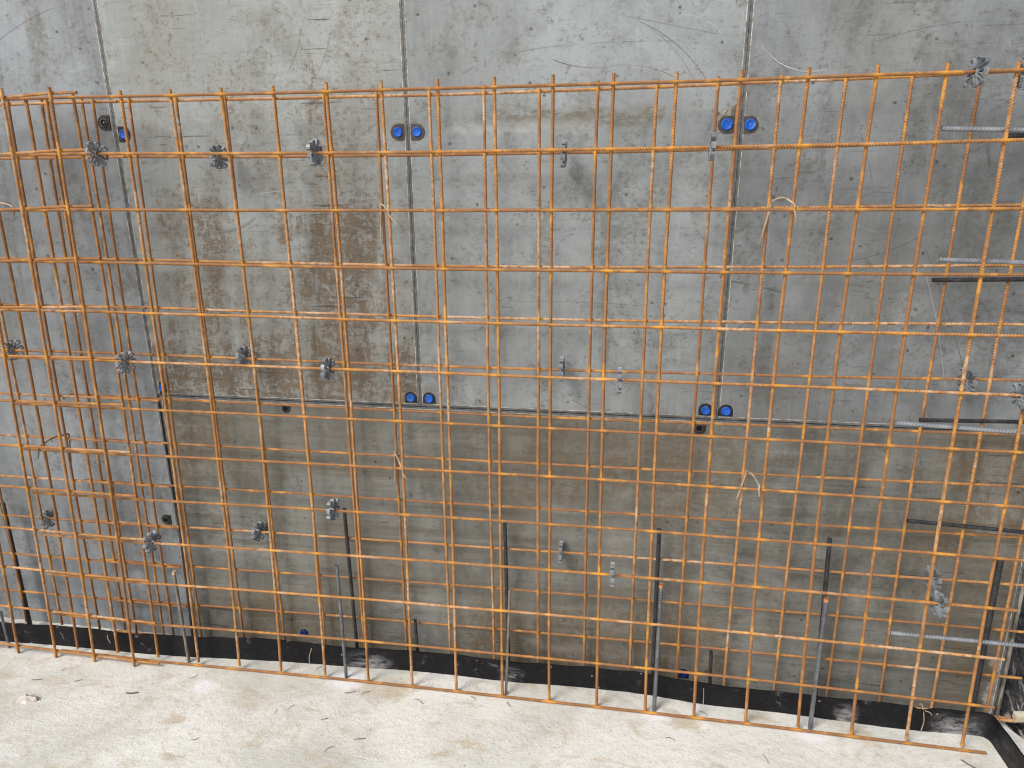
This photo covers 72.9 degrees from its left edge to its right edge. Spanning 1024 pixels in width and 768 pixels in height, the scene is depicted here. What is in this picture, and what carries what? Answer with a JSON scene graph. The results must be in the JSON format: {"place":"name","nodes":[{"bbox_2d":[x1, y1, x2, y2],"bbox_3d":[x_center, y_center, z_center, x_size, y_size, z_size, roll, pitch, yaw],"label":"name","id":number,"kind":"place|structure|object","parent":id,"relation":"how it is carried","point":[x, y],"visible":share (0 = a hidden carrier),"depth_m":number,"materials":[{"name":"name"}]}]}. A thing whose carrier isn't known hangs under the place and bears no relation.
{"place":"outdoors","nodes":[
{"label":"outdoors","id":0,"kind":"place"},
{"bbox_2d":[0,617,1023,767],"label":"ground","id":1,"kind":"structure","parent":0,"point":[97,716],"depth_m":2.10,"materials":[{"name":"concrete"}]},
{"bbox_2d":[0,610,10,647],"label":"steel dowel","id":2,"kind":"object","parent":1,"relation":"on","point":[4,628],"visible":0.98,"depth_m":2.47,"materials":[{"name":"grey metal"}]},
{"bbox_2d":[0,502,31,623],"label":"steel dowel","id":3,"kind":"object","parent":1,"relation":"on","point":[24,595],"visible":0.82,"depth_m":2.55,"materials":[{"name":"metal"}]},
{"bbox_2d":[16,693,36,704],"bbox_3d":[-1.559,1.008,2.226,0.070,0.019,0.036,2,15,9],"label":"stone chip","id":4,"kind":"object","parent":1,"relation":"on","point":[25,698],"visible":1,"depth_m":2.22,"materials":[{"name":"beige stone"}]},
{"bbox_2d":[0,87,159,666],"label":"rebar mesh","id":5,"kind":"object","parent":1,"relation":"on","point":[38,307],"visible":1,"depth_m":2.19,"materials":[{"name":"brown metal"}]},
{"bbox_2d":[0,98,186,634],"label":"rebar mesh","id":6,"kind":"object","parent":1,"relation":"on","point":[123,307],"visible":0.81,"depth_m":2.29,"materials":[{"name":"brown metal"}]},
{"bbox_2d":[0,339,24,360],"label":"spacer wheel","id":7,"kind":"object","parent":6,"relation":"attached to","point":[14,345],"visible":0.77,"depth_m":2.28,"materials":[{"name":"plastic"}]},
{"bbox_2d":[37,507,58,528],"bbox_3d":[-1.639,0.474,2.451,0.014,0.072,0.072,3,51,22],"label":"spacer wheel","id":8,"kind":"object","parent":6,"relation":"attached to","point":[46,522],"visible":0.87,"depth_m":2.44,"materials":[{"name":"plastic"}]},
{"bbox_2d":[0,0,196,635],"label":"formwork panel","id":9,"kind":"object","parent":1,"relation":"on","point":[55,45],"visible":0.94,"depth_m":2.32,"materials":[{"name":"grey concrete"}]},
{"bbox_2d":[172,570,190,662],"bbox_3d":[-1.127,0.801,2.364,0.021,0.361,0.011,2,15,9],"label":"steel dowel","id":10,"kind":"object","parent":1,"relation":"on","point":[181,616],"visible":0.94,"depth_m":2.36,"materials":[{"name":"metal"}]},
{"bbox_2d":[175,498,193,636],"bbox_3d":[-1.141,0.664,2.428,0.033,0.576,0.015,9,18,33],"label":"steel dowel","id":11,"kind":"object","parent":1,"relation":"on","point":[187,593],"visible":0.44,"depth_m":2.42,"materials":[{"name":"metal"}]},
{"bbox_2d":[335,563,347,677],"bbox_3d":[-0.555,0.786,2.262,0.015,0.438,0.010,2,15,9],"label":"steel dowel","id":12,"kind":"object","parent":1,"relation":"on","point":[341,618],"visible":0.92,"depth_m":2.25,"materials":[{"name":"metal"}]},
{"bbox_2d":[342,507,358,647],"bbox_3d":[-0.540,0.685,2.330,0.024,0.579,0.012,2,15,9],"label":"steel dowel","id":13,"kind":"object","parent":1,"relation":"on","point":[350,576],"visible":0.83,"depth_m":2.31,"materials":[{"name":"metal"}]},
{"bbox_2d":[414,619,418,650],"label":"steel dowel","id":14,"kind":"object","parent":1,"relation":"on","point":[416,632],"visible":0.59,"depth_m":2.33,"materials":[{"name":"grey metal"}]},
{"bbox_2d":[503,519,509,660],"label":"steel dowel","id":15,"kind":"object","parent":1,"relation":"on","point":[505,561],"visible":0.61,"depth_m":2.21,"materials":[{"name":"grey metal"}]},
{"bbox_2d":[505,588,510,694],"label":"steel dowel","id":16,"kind":"object","parent":1,"relation":"on","point":[508,637],"visible":0.92,"depth_m":2.17,"materials":[{"name":"metal"}]},
{"bbox_2d":[0,60,1023,754],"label":"rebar mesh","id":17,"kind":"object","parent":1,"relation":"on","point":[992,210],"visible":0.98,"depth_m":1.95,"materials":[{"name":"orange metal"}]},
{"bbox_2d":[0,202,14,214],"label":"wire hook","id":18,"kind":"object","parent":17,"relation":"attached to","point":[8,205],"visible":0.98,"depth_m":2.05,"materials":[{"name":"beige metal"}]},
{"bbox_2d":[37,433,71,461],"bbox_3d":[-1.523,0.229,2.310,0.016,0.111,0.117,4,15,17],"label":"wire hook","id":19,"kind":"object","parent":17,"relation":"attached to","point":[68,434],"visible":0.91,"depth_m":2.30,"materials":[{"name":"grey metal"}]},
{"bbox_2d":[84,141,108,166],"bbox_3d":[-1.181,-0.654,1.972,0.014,0.069,0.069,6,16,21],"label":"spacer wheel","id":20,"kind":"object","parent":17,"relation":"attached to","point":[93,150],"visible":1,"depth_m":1.97,"materials":[{"name":"plastic"}]},
{"bbox_2d":[115,351,135,373],"bbox_3d":[-1.186,-0.066,2.127,0.015,0.066,0.066,6,16,21],"label":"spacer wheel","id":21,"kind":"object","parent":17,"relation":"attached to","point":[124,368],"visible":0.98,"depth_m":2.12,"materials":[{"name":"plastic"}]},
{"bbox_2d":[142,530,161,552],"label":"spacer wheel","id":22,"kind":"object","parent":17,"relation":"attached to","point":[150,546],"visible":0.99,"depth_m":2.27,"materials":[{"name":"plastic"}]},
{"bbox_2d":[306,139,323,166],"bbox_3d":[-0.531,-0.624,1.868,0.015,0.072,0.072,2,60,14],"label":"spacer wheel","id":23,"kind":"object","parent":17,"relation":"attached to","point":[313,146],"visible":1,"depth_m":1.86,"materials":[{"name":"plastic"}]},
{"bbox_2d":[320,358,334,379],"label":"spacer wheel","id":24,"kind":"object","parent":17,"relation":"attached to","point":[326,374],"visible":0.96,"depth_m":2.01,"materials":[{"name":"plastic"}]},
{"bbox_2d":[326,498,339,520],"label":"spacer wheel","id":25,"kind":"object","parent":17,"relation":"attached to","point":[332,504],"visible":0.98,"depth_m":2.13,"materials":[{"name":"plastic"}]},
{"bbox_2d":[380,202,397,242],"bbox_3d":[-0.349,-0.445,1.918,0.022,0.113,0.127,-9,17,-30],"label":"wire hook","id":26,"kind":"object","parent":17,"relation":"attached to","point":[385,207],"visible":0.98,"depth_m":1.96,"materials":[{"name":"beige metal"}]},
{"bbox_2d":[610,562,614,587],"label":"spacer wheel","id":27,"kind":"object","parent":17,"relation":"attached to","point":[612,573],"visible":1,"depth_m":2.02,"materials":[{"name":"plastic"}]},
{"bbox_2d":[617,367,621,393],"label":"spacer wheel","id":28,"kind":"object","parent":17,"relation":"attached to","point":[619,382],"visible":1,"depth_m":1.87,"materials":[{"name":"plastic"}]},
{"bbox_2d":[708,132,716,160],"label":"spacer wheel","id":29,"kind":"object","parent":17,"relation":"attached to","point":[712,145],"visible":0.98,"depth_m":1.68,"materials":[{"name":"plastic"}]},
{"bbox_2d":[735,470,760,500],"bbox_3d":[0.674,0.304,1.956,0.023,0.107,0.122,-3,15,-10],"label":"wire hook","id":30,"kind":"object","parent":17,"relation":"attached to","point":[754,477],"visible":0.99,"depth_m":1.98,"materials":[{"name":"beige metal"}]},
{"bbox_2d":[758,197,797,244],"bbox_3d":[0.680,-0.412,1.758,0.021,0.122,0.120,-7,16,-23],"label":"wire hook","id":31,"kind":"object","parent":17,"relation":"attached to","point":[791,202],"visible":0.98,"depth_m":1.77,"materials":[{"name":"beige metal"}]},
{"bbox_2d":[929,590,948,617],"bbox_3d":[1.170,0.604,1.900,0.015,0.067,0.066,0,15,0],"label":"spacer wheel","id":32,"kind":"object","parent":17,"relation":"attached to","point":[940,609],"visible":0.98,"depth_m":1.89,"materials":[{"name":"plastic"}]},
{"bbox_2d":[889,631,1023,647],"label":"horizontal steel bar","id":33,"kind":"object","parent":17,"relation":"attached to","point":[961,639],"visible":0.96,"depth_m":1.94,"materials":[{"name":"grey metal"}]},
{"bbox_2d":[893,420,1023,434],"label":"horizontal steel bar","id":34,"kind":"object","parent":17,"relation":"attached to","point":[959,427],"visible":1,"depth_m":1.79,"materials":[{"name":"grey metal"}]},
{"bbox_2d":[964,56,990,87],"bbox_3d":[1.056,-0.709,1.574,0.016,0.067,0.066,0,15,0],"label":"spacer wheel","id":35,"kind":"object","parent":17,"relation":"attached to","point":[978,64],"visible":0.99,"depth_m":1.57,"materials":[{"name":"plastic"}]},
{"bbox_2d":[937,257,1023,264],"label":"horizontal steel bar","id":36,"kind":"object","parent":17,"relation":"attached to","point":[988,261],"visible":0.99,"depth_m":1.69,"materials":[{"name":"grey metal"}]},
{"bbox_2d":[940,126,1023,132],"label":"horizontal steel bar","id":37,"kind":"object","parent":17,"relation":"attached to","point":[980,129],"visible":1,"depth_m":1.62,"materials":[{"name":"grey metal"}]},
{"bbox_2d":[1010,383,1023,409],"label":"spacer wheel","id":38,"kind":"object","parent":17,"relation":"attached to","point":[1018,402],"visible":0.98,"depth_m":1.74,"materials":[{"name":"plastic"}]},
{"bbox_2d":[1012,57,1023,89],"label":"spacer wheel","id":39,"kind":"object","parent":17,"relation":"attached to","point":[1020,82],"visible":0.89,"depth_m":1.57,"materials":[{"name":"plastic"}]},
{"bbox_2d":[0,621,1023,767],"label":"waterstop strip","id":40,"kind":"object","parent":1,"relation":"on","point":[990,728],"visible":0.88,"depth_m":2.26,"materials":[{"name":"black rubber"}]},
{"bbox_2d":[919,703,931,730],"bbox_3d":[1.225,0.994,2.061,0.038,0.087,0.011,12,19,40],"label":"wire clip","id":41,"kind":"object","parent":40,"relation":"attached to","point":[924,716],"visible":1,"depth_m":2.06,"materials":[{"name":"grey metal"}]},
{"bbox_2d":[13,72,1023,717],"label":"rebar mesh","id":42,"kind":"object","parent":1,"relation":"on","point":[641,420],"visible":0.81,"depth_m":2.02,"materials":[{"name":"orange metal"}]},
{"bbox_2d":[208,145,227,168],"bbox_3d":[-0.852,-0.659,2.013,0.015,0.066,0.066,6,16,21],"label":"spacer wheel","id":43,"kind":"object","parent":42,"relation":"attached to","point":[220,163],"visible":0.73,"depth_m":2.01,"materials":[{"name":"plastic"}]},
{"bbox_2d":[235,346,251,364],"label":"spacer wheel","id":44,"kind":"object","parent":42,"relation":"attached to","point":[243,351],"visible":0.81,"depth_m":2.17,"materials":[{"name":"plastic"}]},
{"bbox_2d":[250,521,266,540],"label":"spacer wheel","id":45,"kind":"object","parent":42,"relation":"attached to","point":[258,526],"visible":0.98,"depth_m":2.34,"materials":[{"name":"plastic"}]},
{"bbox_2d":[394,451,406,482],"bbox_3d":[-0.345,0.276,2.119,0.013,0.109,0.137,-6,16,-22],"label":"wire hook","id":46,"kind":"object","parent":42,"relation":"attached to","point":[395,456],"visible":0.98,"depth_m":2.16,"materials":[{"name":"beige metal"}]},
{"bbox_2d":[557,540,563,564],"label":"spacer wheel","id":47,"kind":"object","parent":42,"relation":"attached to","point":[560,552],"visible":1,"depth_m":2.17,"materials":[{"name":"plastic"}]},
{"bbox_2d":[559,356,564,381],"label":"spacer wheel","id":48,"kind":"object","parent":42,"relation":"attached to","point":[562,366],"visible":0.89,"depth_m":2.00,"materials":[{"name":"plastic"}]},
{"bbox_2d":[561,140,567,167],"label":"spacer wheel","id":49,"kind":"object","parent":42,"relation":"attached to","point":[564,155],"visible":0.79,"depth_m":1.84,"materials":[{"name":"plastic"}]},
{"bbox_2d":[924,566,941,590],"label":"spacer wheel","id":50,"kind":"object","parent":42,"relation":"attached to","point":[936,582],"visible":0.68,"depth_m":2.00,"materials":[{"name":"plastic"}]},
{"bbox_2d":[906,519,1023,533],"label":"horizontal steel bar","id":51,"kind":"object","parent":42,"relation":"attached to","point":[964,526],"visible":0.94,"depth_m":1.93,"materials":[{"name":"metal"}]},
{"bbox_2d":[957,368,976,391],"bbox_3d":[1.211,-0.009,1.845,0.015,0.066,0.066,0,15,0],"label":"spacer wheel","id":52,"kind":"object","parent":42,"relation":"attached to","point":[970,383],"visible":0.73,"depth_m":1.83,"materials":[{"name":"plastic"}]},
{"bbox_2d":[919,418,1023,423],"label":"horizontal steel bar","id":53,"kind":"object","parent":42,"relation":"attached to","point":[999,421],"visible":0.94,"depth_m":1.85,"materials":[{"name":"black metal"}]},
{"bbox_2d":[931,277,1023,281],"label":"horizontal steel bar","id":54,"kind":"object","parent":42,"relation":"attached to","point":[990,279],"visible":0.94,"depth_m":1.75,"materials":[{"name":"metal"}]},
{"bbox_2d":[1008,133,1023,137],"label":"horizontal steel bar","id":55,"kind":"object","parent":42,"relation":"attached to","point":[1016,135],"visible":0.73,"depth_m":1.66,"materials":[{"name":"black metal"}]},
{"bbox_2d":[159,395,1023,714],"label":"formwork panel","id":56,"kind":"object","parent":1,"relation":"on","point":[567,447],"visible":0.69,"depth_m":2.18,"materials":[{"name":"grey concrete"}]},
{"bbox_2d":[94,0,419,405],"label":"formwork panel","id":57,"kind":"object","parent":56,"relation":"on","point":[177,46],"visible":0.84,"depth_m":2.07,"materials":[{"name":"grey concrete"}]},
{"bbox_2d":[402,0,750,418],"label":"formwork panel","id":58,"kind":"object","parent":56,"relation":"on","point":[448,43],"visible":0.95,"depth_m":1.93,"materials":[{"name":"grey concrete"}]},
{"bbox_2d":[716,0,1023,429],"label":"formwork panel","id":59,"kind":"object","parent":56,"relation":"on","point":[800,37],"visible":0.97,"depth_m":1.82,"materials":[{"name":"grey concrete"}]},
{"bbox_2d":[651,528,661,673],"bbox_3d":[0.449,0.720,2.170,0.018,0.583,0.013,2,15,9],"label":"steel dowel","id":60,"kind":"object","parent":1,"relation":"on","point":[657,567],"visible":0.76,"depth_m":2.15,"materials":[{"name":"metal"}]},
{"bbox_2d":[652,583,662,711],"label":"steel dowel","id":61,"kind":"object","parent":1,"relation":"on","point":[658,631],"visible":0.94,"depth_m":2.09,"materials":[{"name":"grey metal"}]},
{"bbox_2d":[708,650,712,683],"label":"steel dowel","id":62,"kind":"object","parent":1,"relation":"on","point":[710,665],"visible":0.62,"depth_m":2.18,"materials":[{"name":"grey metal"}]},
{"bbox_2d":[808,597,828,729],"bbox_3d":[0.894,0.830,2.027,0.015,0.459,0.014,2,15,9],"label":"steel dowel","id":63,"kind":"object","parent":1,"relation":"on","point":[818,659],"visible":0.97,"depth_m":2.02,"materials":[{"name":"grey metal"}]},
{"bbox_2d":[816,537,831,695],"bbox_3d":[0.934,0.735,2.091,0.028,0.590,0.013,2,15,9],"label":"steel dowel","id":64,"kind":"object","parent":1,"relation":"on","point":[827,567],"visible":0.46,"depth_m":2.04,"materials":[{"name":"metal"}]},
{"bbox_2d":[970,560,1003,711],"bbox_3d":[1.377,0.764,2.022,0.017,0.565,0.017,2,15,9],"label":"steel dowel","id":65,"kind":"object","parent":1,"relation":"on","point":[994,592],"visible":0.68,"depth_m":2.00,"materials":[{"name":"metal"}]},
{"bbox_2d":[995,717,1016,722],"bbox_3d":[1.442,1.007,2.088,0.136,0.012,0.014,2,15,9],"label":"bar stub","id":66,"kind":"object","parent":1,"relation":"on","point":[1009,720],"visible":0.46,"depth_m":2.08,"materials":[{"name":"brown metal"}]},
{"bbox_2d":[993,570,1023,715],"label":"end board","id":67,"kind":"object","parent":1,"relation":"on","point":[1008,657],"visible":0.05,"depth_m":2.06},
{"bbox_2d":[999,596,1023,738],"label":"plastic sheet","id":68,"kind":"object","parent":1,"relation":"on","point":[1013,697],"visible":0.02,"depth_m":2.17,"materials":[{"name":"black plastic"}]},
{"bbox_2d":[1012,711,1023,721],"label":"timber batten","id":69,"kind":"object","parent":1,"relation":"on","point":[1017,716],"visible":1,"depth_m":2.07,"materials":[{"name":"beige wood"}]}
]}

